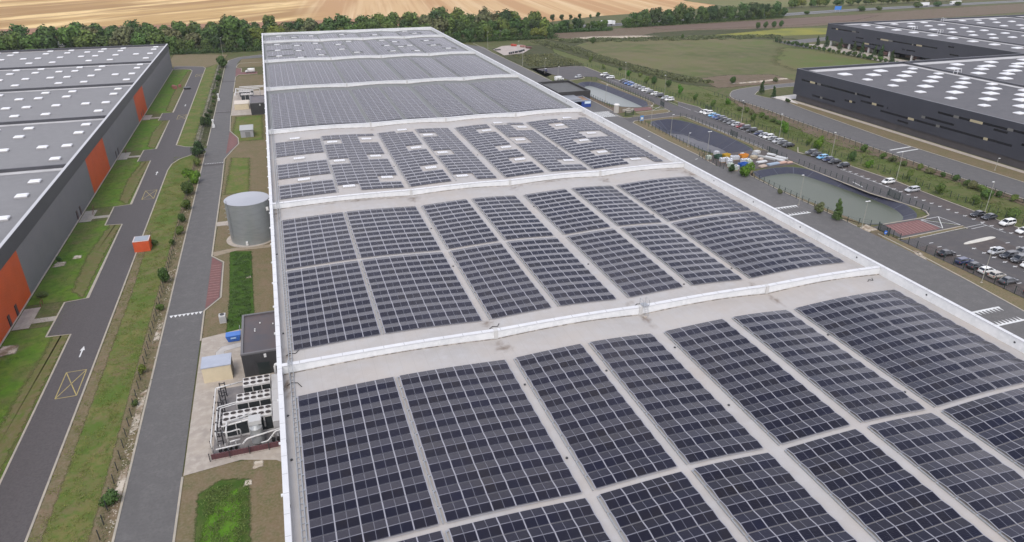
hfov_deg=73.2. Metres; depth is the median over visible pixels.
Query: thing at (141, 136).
lawn
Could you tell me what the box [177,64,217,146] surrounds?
verge
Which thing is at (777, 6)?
broadleaf tree
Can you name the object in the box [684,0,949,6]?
green field
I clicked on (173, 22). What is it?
broadleaf tree
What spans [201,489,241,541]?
green swale
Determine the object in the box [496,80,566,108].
solar array
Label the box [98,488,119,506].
shrub
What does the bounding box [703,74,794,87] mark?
soil bank
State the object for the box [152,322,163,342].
rubble patch
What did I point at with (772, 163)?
pipe bundle
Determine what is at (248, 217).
water tank
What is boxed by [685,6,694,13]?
broadleaf tree
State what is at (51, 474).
kerb
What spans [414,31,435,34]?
solar array
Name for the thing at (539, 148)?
solar array
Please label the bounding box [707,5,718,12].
broadleaf tree
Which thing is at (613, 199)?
solar array
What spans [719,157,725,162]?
container tote
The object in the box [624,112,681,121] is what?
entrance road
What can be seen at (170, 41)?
broadleaf tree
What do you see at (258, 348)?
plant building
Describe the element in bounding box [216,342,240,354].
pale patch
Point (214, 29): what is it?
broadleaf tree
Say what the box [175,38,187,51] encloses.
broadleaf tree
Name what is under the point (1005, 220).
window
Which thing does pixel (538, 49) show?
rough ground
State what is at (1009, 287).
parking bay
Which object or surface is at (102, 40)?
broadleaf tree
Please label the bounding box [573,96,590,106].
blue kiosk
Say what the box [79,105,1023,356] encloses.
road marking
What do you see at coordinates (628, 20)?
broadleaf tree
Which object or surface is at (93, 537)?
rough ground
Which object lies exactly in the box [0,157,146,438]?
grass tufts
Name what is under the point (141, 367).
shrub
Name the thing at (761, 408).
solar array
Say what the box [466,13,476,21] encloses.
broadleaf tree
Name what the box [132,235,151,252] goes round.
orange kiosk
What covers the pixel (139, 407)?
rubble patch
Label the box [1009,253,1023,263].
parked off roader
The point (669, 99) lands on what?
parked off roader
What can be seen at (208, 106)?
weeds
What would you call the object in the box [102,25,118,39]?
broadleaf tree
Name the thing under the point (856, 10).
crash barrier
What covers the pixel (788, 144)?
parked saloon car
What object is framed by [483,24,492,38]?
broadleaf tree
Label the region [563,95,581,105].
office block
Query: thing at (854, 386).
solar array
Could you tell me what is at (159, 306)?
shrub
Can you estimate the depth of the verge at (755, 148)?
257.37 m
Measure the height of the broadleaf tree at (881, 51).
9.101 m
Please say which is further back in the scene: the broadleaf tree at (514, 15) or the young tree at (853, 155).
the broadleaf tree at (514, 15)
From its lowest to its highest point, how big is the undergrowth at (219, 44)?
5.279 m
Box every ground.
[0,0,1023,474]
[89,153,203,541]
[193,66,220,144]
[200,66,224,145]
[494,45,578,79]
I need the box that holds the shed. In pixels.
[239,124,253,137]
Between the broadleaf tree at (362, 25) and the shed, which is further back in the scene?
the broadleaf tree at (362, 25)
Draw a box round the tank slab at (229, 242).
[226,235,270,247]
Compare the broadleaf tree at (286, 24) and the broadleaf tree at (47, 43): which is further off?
the broadleaf tree at (286, 24)
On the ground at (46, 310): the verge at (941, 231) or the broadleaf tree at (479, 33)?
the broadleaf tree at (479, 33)
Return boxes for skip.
[225,330,240,341]
[714,154,721,158]
[722,153,730,156]
[738,153,748,157]
[738,161,747,166]
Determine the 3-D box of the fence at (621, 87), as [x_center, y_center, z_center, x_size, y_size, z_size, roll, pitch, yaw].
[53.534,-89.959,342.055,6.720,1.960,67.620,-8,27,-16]
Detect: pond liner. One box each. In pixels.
[578,82,650,106]
[752,167,916,224]
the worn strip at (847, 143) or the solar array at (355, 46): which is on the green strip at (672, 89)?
the worn strip at (847, 143)
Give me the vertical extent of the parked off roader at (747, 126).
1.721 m
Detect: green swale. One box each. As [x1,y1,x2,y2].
[194,478,250,541]
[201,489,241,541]
[223,158,249,194]
[226,251,254,331]
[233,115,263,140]
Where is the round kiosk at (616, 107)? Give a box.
[614,103,618,112]
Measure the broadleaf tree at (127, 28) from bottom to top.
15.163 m
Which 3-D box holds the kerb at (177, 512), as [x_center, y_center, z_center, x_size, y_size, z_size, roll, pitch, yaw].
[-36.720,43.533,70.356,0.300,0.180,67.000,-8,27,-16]
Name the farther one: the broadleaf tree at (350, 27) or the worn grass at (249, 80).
the broadleaf tree at (350, 27)
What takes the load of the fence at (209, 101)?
on the rough ground at (206, 107)
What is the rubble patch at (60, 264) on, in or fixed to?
on the lawn at (50, 278)
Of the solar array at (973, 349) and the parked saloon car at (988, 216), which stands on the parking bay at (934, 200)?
the parked saloon car at (988, 216)
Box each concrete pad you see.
[183,329,280,475]
[231,90,263,115]
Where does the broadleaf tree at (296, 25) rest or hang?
on the ground at (46, 310)
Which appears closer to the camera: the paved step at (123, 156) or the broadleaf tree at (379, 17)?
the paved step at (123, 156)
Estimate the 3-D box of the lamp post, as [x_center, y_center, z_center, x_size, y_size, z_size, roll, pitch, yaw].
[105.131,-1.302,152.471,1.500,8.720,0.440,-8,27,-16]
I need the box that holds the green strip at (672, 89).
[552,48,1023,227]
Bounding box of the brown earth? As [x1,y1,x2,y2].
[542,4,1023,38]
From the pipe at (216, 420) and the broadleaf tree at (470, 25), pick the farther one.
the broadleaf tree at (470, 25)
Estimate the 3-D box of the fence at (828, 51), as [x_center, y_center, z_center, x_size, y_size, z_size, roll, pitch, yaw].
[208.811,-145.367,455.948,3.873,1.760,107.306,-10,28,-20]
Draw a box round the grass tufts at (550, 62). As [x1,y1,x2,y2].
[512,53,581,66]
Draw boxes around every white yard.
[493,45,528,54]
[772,94,797,103]
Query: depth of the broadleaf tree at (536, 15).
551.19 m
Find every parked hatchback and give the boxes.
[753,130,763,134]
[758,132,768,136]
[767,136,777,140]
[777,140,787,144]
[811,151,822,156]
[816,154,828,159]
[822,156,834,161]
[837,162,849,167]
[881,178,895,183]
[966,261,984,268]
[977,266,995,274]
[987,246,1005,255]
[987,270,1006,279]
[1016,247,1023,253]
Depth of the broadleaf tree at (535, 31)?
514.96 m
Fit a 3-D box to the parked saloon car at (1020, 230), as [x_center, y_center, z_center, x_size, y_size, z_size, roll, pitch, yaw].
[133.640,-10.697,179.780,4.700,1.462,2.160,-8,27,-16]
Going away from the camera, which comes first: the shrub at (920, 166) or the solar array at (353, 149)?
the solar array at (353, 149)
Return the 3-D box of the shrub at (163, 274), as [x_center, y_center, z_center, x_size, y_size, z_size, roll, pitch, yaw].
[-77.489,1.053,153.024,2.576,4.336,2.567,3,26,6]
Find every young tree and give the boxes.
[651,76,656,83]
[665,79,671,86]
[678,84,683,92]
[740,162,754,176]
[750,113,756,120]
[780,120,788,132]
[805,137,811,144]
[813,135,824,148]
[848,150,856,160]
[860,144,868,151]
[865,159,873,167]
[907,169,913,178]
[935,183,946,193]
[972,194,980,204]
[980,188,995,198]
[1007,208,1021,217]
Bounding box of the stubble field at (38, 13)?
[0,0,714,28]
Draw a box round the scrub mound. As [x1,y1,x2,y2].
[642,29,775,37]
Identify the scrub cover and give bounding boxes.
[530,40,713,82]
[553,34,783,42]
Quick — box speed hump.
[203,163,223,166]
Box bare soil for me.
[27,230,150,541]
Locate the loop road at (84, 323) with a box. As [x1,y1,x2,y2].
[0,66,206,541]
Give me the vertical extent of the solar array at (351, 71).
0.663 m
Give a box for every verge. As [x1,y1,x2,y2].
[42,155,194,541]
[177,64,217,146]
[590,97,632,113]
[598,80,655,106]
[634,116,718,157]
[637,110,667,114]
[719,131,787,159]
[749,170,1023,309]
[895,226,964,239]
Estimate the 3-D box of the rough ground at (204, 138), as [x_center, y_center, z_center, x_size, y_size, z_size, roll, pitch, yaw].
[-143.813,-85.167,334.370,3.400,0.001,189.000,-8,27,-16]
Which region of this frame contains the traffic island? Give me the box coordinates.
[964,236,995,243]
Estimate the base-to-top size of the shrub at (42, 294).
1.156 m
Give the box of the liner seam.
[755,167,913,216]
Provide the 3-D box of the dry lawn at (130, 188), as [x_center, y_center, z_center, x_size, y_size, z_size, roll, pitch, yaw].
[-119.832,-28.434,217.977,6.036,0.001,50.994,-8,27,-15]
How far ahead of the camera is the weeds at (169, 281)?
118.48 m
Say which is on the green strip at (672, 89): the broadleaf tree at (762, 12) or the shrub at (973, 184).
the shrub at (973, 184)
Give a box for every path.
[213,244,270,256]
[217,221,227,225]
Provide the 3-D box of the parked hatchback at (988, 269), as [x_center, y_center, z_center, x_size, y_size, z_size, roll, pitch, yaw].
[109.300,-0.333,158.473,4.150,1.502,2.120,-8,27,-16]
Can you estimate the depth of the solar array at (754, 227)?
143.58 m
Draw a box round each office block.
[538,80,590,98]
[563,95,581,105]
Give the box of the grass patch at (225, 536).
[197,480,248,541]
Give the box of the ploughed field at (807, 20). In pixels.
[647,15,878,28]
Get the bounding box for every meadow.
[533,37,820,84]
[774,47,884,69]
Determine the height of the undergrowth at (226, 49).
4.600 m
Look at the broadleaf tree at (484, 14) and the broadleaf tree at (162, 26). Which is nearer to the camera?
the broadleaf tree at (162, 26)
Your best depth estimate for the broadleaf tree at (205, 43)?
455.83 m
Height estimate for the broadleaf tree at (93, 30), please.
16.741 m
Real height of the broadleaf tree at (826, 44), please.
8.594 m
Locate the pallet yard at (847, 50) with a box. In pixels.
[809,44,905,61]
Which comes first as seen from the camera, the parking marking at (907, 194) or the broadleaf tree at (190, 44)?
the parking marking at (907, 194)
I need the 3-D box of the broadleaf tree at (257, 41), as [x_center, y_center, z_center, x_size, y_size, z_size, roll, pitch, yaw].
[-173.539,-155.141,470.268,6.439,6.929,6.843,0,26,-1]
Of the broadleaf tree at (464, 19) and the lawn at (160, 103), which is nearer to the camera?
the lawn at (160, 103)
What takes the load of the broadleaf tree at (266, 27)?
on the ground at (46, 310)
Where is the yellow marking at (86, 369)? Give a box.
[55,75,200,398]
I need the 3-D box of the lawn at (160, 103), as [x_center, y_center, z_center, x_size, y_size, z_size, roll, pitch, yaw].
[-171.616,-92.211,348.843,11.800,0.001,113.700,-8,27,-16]
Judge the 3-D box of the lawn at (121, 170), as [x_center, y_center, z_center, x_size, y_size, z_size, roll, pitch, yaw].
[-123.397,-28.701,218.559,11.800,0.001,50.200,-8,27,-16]
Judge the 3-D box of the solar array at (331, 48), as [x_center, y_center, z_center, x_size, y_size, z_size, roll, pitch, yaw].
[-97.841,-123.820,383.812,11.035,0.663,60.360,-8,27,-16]
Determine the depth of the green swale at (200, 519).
94.18 m
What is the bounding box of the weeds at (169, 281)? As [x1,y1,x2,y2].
[96,156,201,541]
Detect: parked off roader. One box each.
[654,93,663,96]
[665,97,673,100]
[703,110,713,114]
[740,124,750,129]
[746,127,757,132]
[762,133,773,138]
[805,149,818,154]
[998,217,1016,226]
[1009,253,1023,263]
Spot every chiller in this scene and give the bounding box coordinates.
[222,404,274,437]
[236,389,271,409]
[239,89,253,96]
[241,92,252,100]
[243,374,271,394]
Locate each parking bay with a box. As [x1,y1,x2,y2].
[840,166,1023,237]
[918,245,1023,297]
[967,239,1023,268]
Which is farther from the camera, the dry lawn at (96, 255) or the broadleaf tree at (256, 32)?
the broadleaf tree at (256, 32)
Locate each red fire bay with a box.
[633,107,652,110]
[886,220,939,235]
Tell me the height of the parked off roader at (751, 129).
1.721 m
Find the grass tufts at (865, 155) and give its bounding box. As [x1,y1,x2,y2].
[679,92,1023,223]
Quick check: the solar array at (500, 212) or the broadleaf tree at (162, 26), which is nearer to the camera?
the solar array at (500, 212)
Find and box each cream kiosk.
[200,353,233,382]
[234,100,248,109]
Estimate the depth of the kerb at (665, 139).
267.96 m
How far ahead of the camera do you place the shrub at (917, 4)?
734.42 m
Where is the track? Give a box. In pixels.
[871,231,883,237]
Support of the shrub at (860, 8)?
on the ground at (46, 310)
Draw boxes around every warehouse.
[0,44,172,346]
[261,27,1023,541]
[793,53,1023,169]
[825,15,1023,60]
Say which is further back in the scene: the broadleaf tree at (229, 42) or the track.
the broadleaf tree at (229, 42)
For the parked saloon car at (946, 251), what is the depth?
166.34 m
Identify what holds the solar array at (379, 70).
on the warehouse at (367, 359)
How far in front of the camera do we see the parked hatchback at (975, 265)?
159.95 m
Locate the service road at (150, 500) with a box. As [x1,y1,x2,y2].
[114,44,1023,541]
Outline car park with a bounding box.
[538,66,1023,291]
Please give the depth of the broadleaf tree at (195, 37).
467.93 m
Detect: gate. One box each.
[769,146,777,155]
[877,221,890,235]
[888,188,900,199]
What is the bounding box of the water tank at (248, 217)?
[224,191,270,245]
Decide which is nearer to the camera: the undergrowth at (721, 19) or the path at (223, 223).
the path at (223, 223)
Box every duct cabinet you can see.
[271,374,277,388]
[271,388,277,400]
[272,401,279,437]
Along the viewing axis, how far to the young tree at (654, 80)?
356.87 m
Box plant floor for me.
[213,385,276,453]
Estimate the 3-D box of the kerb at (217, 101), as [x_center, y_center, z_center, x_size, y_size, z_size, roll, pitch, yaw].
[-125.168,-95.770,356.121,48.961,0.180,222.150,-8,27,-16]
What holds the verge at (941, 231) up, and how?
on the entrance yard at (944, 225)
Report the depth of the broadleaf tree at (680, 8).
605.44 m
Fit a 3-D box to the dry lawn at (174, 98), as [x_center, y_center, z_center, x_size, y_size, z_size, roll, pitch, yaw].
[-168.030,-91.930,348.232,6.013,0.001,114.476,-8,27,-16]
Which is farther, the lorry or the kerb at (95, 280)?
the lorry
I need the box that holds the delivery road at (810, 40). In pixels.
[781,37,824,48]
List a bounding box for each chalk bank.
[580,36,649,38]
[732,78,786,83]
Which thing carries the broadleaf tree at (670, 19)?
on the ground at (46, 310)
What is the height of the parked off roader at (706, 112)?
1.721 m
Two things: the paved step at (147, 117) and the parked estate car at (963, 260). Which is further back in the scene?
the paved step at (147, 117)
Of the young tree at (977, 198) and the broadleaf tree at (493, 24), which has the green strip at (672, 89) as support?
the young tree at (977, 198)
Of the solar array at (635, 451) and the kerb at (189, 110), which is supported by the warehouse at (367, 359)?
the solar array at (635, 451)
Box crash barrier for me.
[58,0,1023,46]
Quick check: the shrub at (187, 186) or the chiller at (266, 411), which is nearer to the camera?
the chiller at (266, 411)
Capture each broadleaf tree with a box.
[0,30,25,49]
[0,35,8,50]
[5,30,24,49]
[9,23,29,35]
[16,33,41,49]
[31,24,57,45]
[39,35,56,48]
[55,24,80,47]
[69,20,86,32]
[71,28,97,46]
[75,24,97,33]
[87,24,102,35]
[92,33,110,46]
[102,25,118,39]
[107,28,131,45]
[114,25,134,39]
[123,19,140,32]
[130,32,149,44]
[131,26,144,36]
[140,22,148,29]
[142,23,158,42]
[146,30,164,43]
[158,24,167,29]
[161,27,180,43]
[164,35,176,51]
[171,20,185,26]
[172,21,186,37]
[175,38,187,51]
[184,32,201,47]
[184,39,194,50]
[185,21,201,33]
[194,27,209,41]
[200,38,212,49]
[204,21,214,29]
[206,22,222,42]
[209,34,221,48]
[216,55,227,66]
[218,14,227,24]
[220,15,248,46]
[222,36,236,48]
[237,38,246,48]
[241,19,251,29]
[243,33,252,44]
[247,26,263,41]
[249,21,259,27]
[252,38,261,48]
[261,22,279,30]
[262,14,276,25]
[267,23,285,32]
[280,21,292,30]
[288,21,302,29]
[294,18,304,24]
[299,18,318,31]
[314,23,335,30]
[322,18,340,28]
[334,13,351,28]
[344,22,359,29]
[355,15,374,25]
[357,21,366,28]
[366,19,380,28]
[372,12,384,24]
[380,23,389,28]
[381,15,396,24]
[386,22,396,27]
[388,12,401,26]
[398,19,409,27]
[403,11,421,25]
[418,14,432,26]
[420,23,430,26]
[428,11,441,19]
[430,14,448,32]
[433,6,449,18]
[442,16,454,33]
[444,30,453,37]
[451,7,464,18]
[453,31,460,40]
[454,22,466,34]
[457,14,470,28]
[461,28,475,40]
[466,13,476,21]
[467,21,479,35]
[473,27,483,39]
[474,6,492,23]
[478,20,488,36]
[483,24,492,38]
[488,20,497,34]
[490,11,500,21]
[492,30,499,36]
[495,8,511,21]
[495,17,509,30]
[500,28,510,37]
[508,18,521,32]
[509,27,517,36]
[510,11,521,22]
[520,19,530,30]
[521,27,530,37]
[527,11,542,20]
[529,19,539,30]
[530,27,540,36]
[539,17,550,27]
[540,26,547,36]
[547,24,556,36]
[558,21,566,30]
[563,19,569,28]
[572,17,581,28]
[590,20,597,27]
[596,20,601,28]
[601,20,607,27]
[621,18,626,25]
[625,17,630,25]
[628,12,642,22]
[630,18,636,23]
[636,15,643,24]
[641,8,650,17]
[642,17,649,26]
[650,7,663,20]
[651,15,658,23]
[660,14,667,23]
[663,9,672,21]
[667,15,672,22]
[673,3,686,18]
[674,12,683,21]
[683,12,690,22]
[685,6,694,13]
[694,14,700,20]
[697,6,707,17]
[701,13,709,20]
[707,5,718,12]
[709,11,717,19]
[717,6,725,17]
[725,5,737,17]
[727,12,733,19]
[736,10,745,18]
[738,2,750,12]
[745,11,752,17]
[748,2,760,14]
[759,8,765,16]
[764,3,771,14]
[769,9,776,16]
[772,1,781,14]
[781,7,787,16]
[788,0,797,6]
[799,0,806,6]
[809,0,816,5]
[816,0,822,5]
[823,36,828,46]
[832,0,840,4]
[837,38,842,49]
[845,0,854,4]
[851,41,856,50]
[858,42,864,52]
[872,45,876,55]
[877,44,884,57]
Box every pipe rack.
[214,421,224,444]
[216,400,225,424]
[218,382,227,404]
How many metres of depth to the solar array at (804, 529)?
76.75 m
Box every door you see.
[7,314,12,326]
[14,304,19,315]
[142,243,147,250]
[257,361,270,374]
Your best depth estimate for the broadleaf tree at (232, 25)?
465.05 m
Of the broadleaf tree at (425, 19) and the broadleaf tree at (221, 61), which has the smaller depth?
the broadleaf tree at (221, 61)
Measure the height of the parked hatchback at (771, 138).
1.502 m
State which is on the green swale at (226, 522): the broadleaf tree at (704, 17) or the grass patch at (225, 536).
the grass patch at (225, 536)
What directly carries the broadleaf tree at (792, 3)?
on the ground at (46, 310)
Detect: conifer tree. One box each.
[759,80,764,93]
[771,86,776,96]
[831,198,842,219]
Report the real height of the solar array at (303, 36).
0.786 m
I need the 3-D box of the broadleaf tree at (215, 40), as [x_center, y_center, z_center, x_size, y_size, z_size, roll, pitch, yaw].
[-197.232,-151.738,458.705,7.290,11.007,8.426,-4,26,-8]
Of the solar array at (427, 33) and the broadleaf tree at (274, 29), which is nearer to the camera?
the solar array at (427, 33)
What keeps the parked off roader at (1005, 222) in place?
on the parking bay at (934, 200)
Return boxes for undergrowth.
[9,28,521,49]
[169,34,558,54]
[555,26,612,32]
[622,15,782,27]
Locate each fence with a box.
[95,154,196,539]
[198,65,219,140]
[208,396,279,461]
[537,61,1023,223]
[586,76,648,99]
[638,119,710,154]
[680,113,786,157]
[699,150,723,168]
[714,92,1023,201]
[749,171,871,225]
[773,40,886,60]
[798,159,929,212]
[879,224,1022,294]
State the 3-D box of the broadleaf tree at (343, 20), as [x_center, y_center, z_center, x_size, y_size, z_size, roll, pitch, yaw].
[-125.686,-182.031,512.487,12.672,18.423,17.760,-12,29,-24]
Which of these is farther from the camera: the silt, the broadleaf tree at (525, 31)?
the broadleaf tree at (525, 31)
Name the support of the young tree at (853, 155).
on the green strip at (672, 89)
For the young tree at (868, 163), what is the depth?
228.89 m
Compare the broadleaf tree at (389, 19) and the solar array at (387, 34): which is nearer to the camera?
the solar array at (387, 34)
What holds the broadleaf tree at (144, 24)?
on the ground at (46, 310)
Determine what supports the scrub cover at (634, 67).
on the scrub band at (699, 83)
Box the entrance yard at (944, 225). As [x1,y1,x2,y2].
[874,218,958,239]
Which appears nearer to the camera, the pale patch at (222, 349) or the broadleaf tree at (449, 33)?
the pale patch at (222, 349)
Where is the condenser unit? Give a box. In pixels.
[218,313,226,323]
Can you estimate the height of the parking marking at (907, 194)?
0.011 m
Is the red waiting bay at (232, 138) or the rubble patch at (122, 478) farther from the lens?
the red waiting bay at (232, 138)
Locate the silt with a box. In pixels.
[668,133,726,153]
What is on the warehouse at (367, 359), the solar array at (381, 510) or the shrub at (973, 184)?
the solar array at (381, 510)
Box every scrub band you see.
[535,39,714,86]
[556,35,797,45]
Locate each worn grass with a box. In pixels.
[171,54,227,67]
[175,460,284,541]
[202,114,273,337]
[234,74,263,91]
[237,58,262,67]
[789,99,1023,181]
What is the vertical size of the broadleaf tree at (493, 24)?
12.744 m
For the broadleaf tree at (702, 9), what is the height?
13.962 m
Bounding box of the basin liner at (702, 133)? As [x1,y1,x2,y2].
[650,119,752,152]
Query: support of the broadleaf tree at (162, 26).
on the ground at (46, 310)
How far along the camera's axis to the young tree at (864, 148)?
245.47 m
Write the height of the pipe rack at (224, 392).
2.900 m
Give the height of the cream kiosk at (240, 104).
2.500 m
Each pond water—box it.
[585,86,641,106]
[761,173,902,223]
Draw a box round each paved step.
[11,307,55,330]
[78,210,108,222]
[118,152,139,159]
[142,115,160,119]
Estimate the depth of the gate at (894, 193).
203.66 m
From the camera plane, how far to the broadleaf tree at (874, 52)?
440.24 m
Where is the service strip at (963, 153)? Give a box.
[793,100,1023,172]
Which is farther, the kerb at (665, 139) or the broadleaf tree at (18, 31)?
the broadleaf tree at (18, 31)
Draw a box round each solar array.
[265,36,288,40]
[266,43,294,59]
[268,63,302,86]
[270,91,315,128]
[274,138,336,199]
[280,212,356,268]
[284,260,380,350]
[289,35,317,39]
[291,42,327,57]
[295,377,438,541]
[297,62,342,84]
[306,90,366,124]
[318,34,337,38]
[320,133,403,190]
[322,41,352,56]
[334,60,371,82]
[338,33,356,37]
[343,41,374,55]
[344,206,440,258]
[351,87,401,121]
[359,32,379,36]
[359,60,399,80]
[360,252,481,333]
[367,40,400,54]
[377,131,451,186]
[379,32,398,35]
[380,86,436,118]
[385,58,429,79]
[386,39,422,53]
[397,360,581,523]
[398,31,418,35]
[398,530,444,541]
[408,38,446,52]
[411,58,456,77]
[413,84,473,116]
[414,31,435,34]
[415,128,496,180]
[421,199,497,248]
[426,38,464,51]
[434,56,483,76]
[442,83,507,113]
[445,498,611,541]
[448,242,550,319]
[455,56,506,74]
[455,124,543,176]
[470,81,539,112]
[471,195,552,239]
[493,122,586,170]
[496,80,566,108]
[506,237,615,306]
[513,344,676,490]
[523,189,609,234]
[526,118,627,168]
[560,117,662,163]
[566,228,681,297]
[571,185,661,225]
[588,333,763,464]
[597,471,737,541]
[616,179,710,220]
[620,224,741,285]
[657,176,750,213]
[663,319,850,445]
[671,215,798,278]
[691,452,857,541]
[715,211,843,268]
[732,310,925,422]
[784,429,993,541]
[794,297,995,407]
[847,289,1023,389]
[867,413,1023,541]
[941,392,1023,469]
[1004,387,1023,403]
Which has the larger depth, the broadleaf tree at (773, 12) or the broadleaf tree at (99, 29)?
the broadleaf tree at (773, 12)
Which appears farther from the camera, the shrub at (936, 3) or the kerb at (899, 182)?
the shrub at (936, 3)
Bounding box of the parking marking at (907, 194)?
[615,81,1022,283]
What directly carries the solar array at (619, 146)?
on the warehouse at (367, 359)
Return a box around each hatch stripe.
[207,265,220,298]
[889,221,936,234]
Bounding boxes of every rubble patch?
[0,345,17,356]
[53,262,65,266]
[115,464,129,496]
[129,389,147,433]
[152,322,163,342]
[244,480,251,485]
[252,460,262,468]
[860,224,876,231]
[913,250,925,258]
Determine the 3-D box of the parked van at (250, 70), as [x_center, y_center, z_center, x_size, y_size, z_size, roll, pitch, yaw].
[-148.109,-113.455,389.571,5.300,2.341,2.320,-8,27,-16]
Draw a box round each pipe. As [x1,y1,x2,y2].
[210,382,240,453]
[215,402,235,445]
[216,443,241,449]
[217,381,242,395]
[217,429,241,435]
[218,403,235,427]
[221,415,265,427]
[225,413,251,444]
[242,427,279,444]
[261,429,279,442]
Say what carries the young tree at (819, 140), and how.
on the green strip at (672, 89)
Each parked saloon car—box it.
[782,142,794,147]
[828,158,841,163]
[936,249,955,256]
[969,210,985,217]
[981,213,997,220]
[998,276,1018,285]
[1015,227,1023,234]
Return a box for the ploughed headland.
[0,17,522,34]
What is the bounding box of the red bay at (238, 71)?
[235,68,256,75]
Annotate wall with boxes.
[211,441,280,459]
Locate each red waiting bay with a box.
[205,257,221,307]
[226,132,237,153]
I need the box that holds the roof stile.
[640,297,649,317]
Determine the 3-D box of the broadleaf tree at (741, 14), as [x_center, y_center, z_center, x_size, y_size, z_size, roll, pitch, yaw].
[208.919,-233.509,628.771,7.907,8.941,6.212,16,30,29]
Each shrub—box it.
[36,291,47,296]
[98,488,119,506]
[131,399,137,405]
[138,364,146,373]
[155,304,163,310]
[157,267,169,281]
[175,225,183,234]
[177,213,185,221]
[180,181,193,194]
[180,199,190,208]
[181,168,200,183]
[190,140,204,155]
[193,157,200,165]
[200,116,210,126]
[728,164,734,170]
[729,76,735,82]
[814,202,824,212]
[857,6,865,10]
[879,153,886,157]
[888,156,897,161]
[913,2,922,6]
[917,163,923,169]
[925,167,935,173]
[933,1,941,5]
[952,174,959,180]
[963,179,970,185]
[968,180,977,188]
[977,184,987,191]
[996,190,1002,195]
[1010,194,1018,200]
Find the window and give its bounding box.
[1002,219,1015,222]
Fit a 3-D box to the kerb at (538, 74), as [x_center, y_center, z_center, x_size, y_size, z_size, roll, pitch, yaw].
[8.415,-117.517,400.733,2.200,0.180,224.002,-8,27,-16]
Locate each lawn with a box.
[0,326,62,478]
[0,334,69,471]
[27,220,116,305]
[72,224,120,296]
[87,159,143,208]
[119,161,149,203]
[122,119,165,151]
[146,70,190,113]
[147,120,168,147]
[166,71,191,111]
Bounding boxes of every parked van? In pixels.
[245,68,254,72]
[554,76,563,80]
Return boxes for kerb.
[0,334,70,483]
[24,154,191,541]
[45,224,122,336]
[105,160,150,224]
[111,154,204,541]
[137,120,169,161]
[158,69,191,120]
[172,477,183,541]
[176,66,205,146]
[200,115,238,340]
[206,55,254,145]
[480,46,612,110]
[633,115,714,164]
[685,116,928,223]
[730,83,1023,198]
[750,175,856,225]
[754,86,1022,181]
[797,147,1018,227]
[879,234,1023,310]
[899,225,966,238]
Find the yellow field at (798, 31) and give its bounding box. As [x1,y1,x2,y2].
[717,28,826,36]
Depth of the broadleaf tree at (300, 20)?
540.63 m
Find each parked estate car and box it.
[772,138,783,142]
[904,185,920,192]
[955,256,973,265]
[998,250,1018,258]
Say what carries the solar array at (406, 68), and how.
on the warehouse at (367, 359)
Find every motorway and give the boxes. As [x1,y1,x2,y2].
[59,1,1020,46]
[590,0,1018,24]
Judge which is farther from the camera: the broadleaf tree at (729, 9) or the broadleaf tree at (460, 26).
the broadleaf tree at (729, 9)
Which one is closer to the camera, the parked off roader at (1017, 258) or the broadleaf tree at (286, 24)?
the parked off roader at (1017, 258)
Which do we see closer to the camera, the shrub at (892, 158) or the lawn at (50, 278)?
the lawn at (50, 278)
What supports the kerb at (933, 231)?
on the ground at (46, 310)
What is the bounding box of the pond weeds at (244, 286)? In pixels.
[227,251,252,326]
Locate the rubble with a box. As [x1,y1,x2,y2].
[106,169,198,541]
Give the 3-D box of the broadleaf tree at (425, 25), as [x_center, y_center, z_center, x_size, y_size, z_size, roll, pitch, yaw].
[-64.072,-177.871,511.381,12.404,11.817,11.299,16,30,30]
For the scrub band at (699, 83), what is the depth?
408.07 m
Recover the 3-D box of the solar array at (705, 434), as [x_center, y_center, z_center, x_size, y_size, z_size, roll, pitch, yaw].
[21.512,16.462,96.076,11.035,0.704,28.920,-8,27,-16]
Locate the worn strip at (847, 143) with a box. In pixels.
[728,97,1023,204]
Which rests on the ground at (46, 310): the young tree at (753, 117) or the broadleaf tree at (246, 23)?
the broadleaf tree at (246, 23)
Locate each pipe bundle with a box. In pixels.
[757,154,775,160]
[766,162,779,165]
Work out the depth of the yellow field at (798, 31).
550.39 m
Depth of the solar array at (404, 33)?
444.94 m
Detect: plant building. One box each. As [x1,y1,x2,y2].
[240,310,276,376]
[250,95,264,114]
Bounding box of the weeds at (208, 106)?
[191,64,222,146]
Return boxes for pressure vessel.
[248,413,264,444]
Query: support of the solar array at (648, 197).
on the warehouse at (367, 359)
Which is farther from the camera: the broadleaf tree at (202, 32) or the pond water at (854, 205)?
the broadleaf tree at (202, 32)
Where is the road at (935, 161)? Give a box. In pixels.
[729,83,1023,198]
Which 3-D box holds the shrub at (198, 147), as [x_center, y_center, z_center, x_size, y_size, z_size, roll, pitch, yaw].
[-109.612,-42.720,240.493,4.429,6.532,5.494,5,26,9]
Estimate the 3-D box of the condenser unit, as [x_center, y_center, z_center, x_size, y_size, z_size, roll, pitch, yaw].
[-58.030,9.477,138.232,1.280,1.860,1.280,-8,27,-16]
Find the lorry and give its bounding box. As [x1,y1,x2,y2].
[601,20,614,24]
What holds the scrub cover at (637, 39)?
on the scrub band at (570, 44)
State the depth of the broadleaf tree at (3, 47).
431.61 m
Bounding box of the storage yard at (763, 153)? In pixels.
[708,150,794,169]
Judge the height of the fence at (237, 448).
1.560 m
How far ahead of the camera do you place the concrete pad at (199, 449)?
110.88 m
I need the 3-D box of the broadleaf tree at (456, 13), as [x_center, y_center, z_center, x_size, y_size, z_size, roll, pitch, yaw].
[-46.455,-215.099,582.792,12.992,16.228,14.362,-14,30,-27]
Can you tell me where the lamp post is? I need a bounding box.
[980,246,995,282]
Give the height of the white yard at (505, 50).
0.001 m

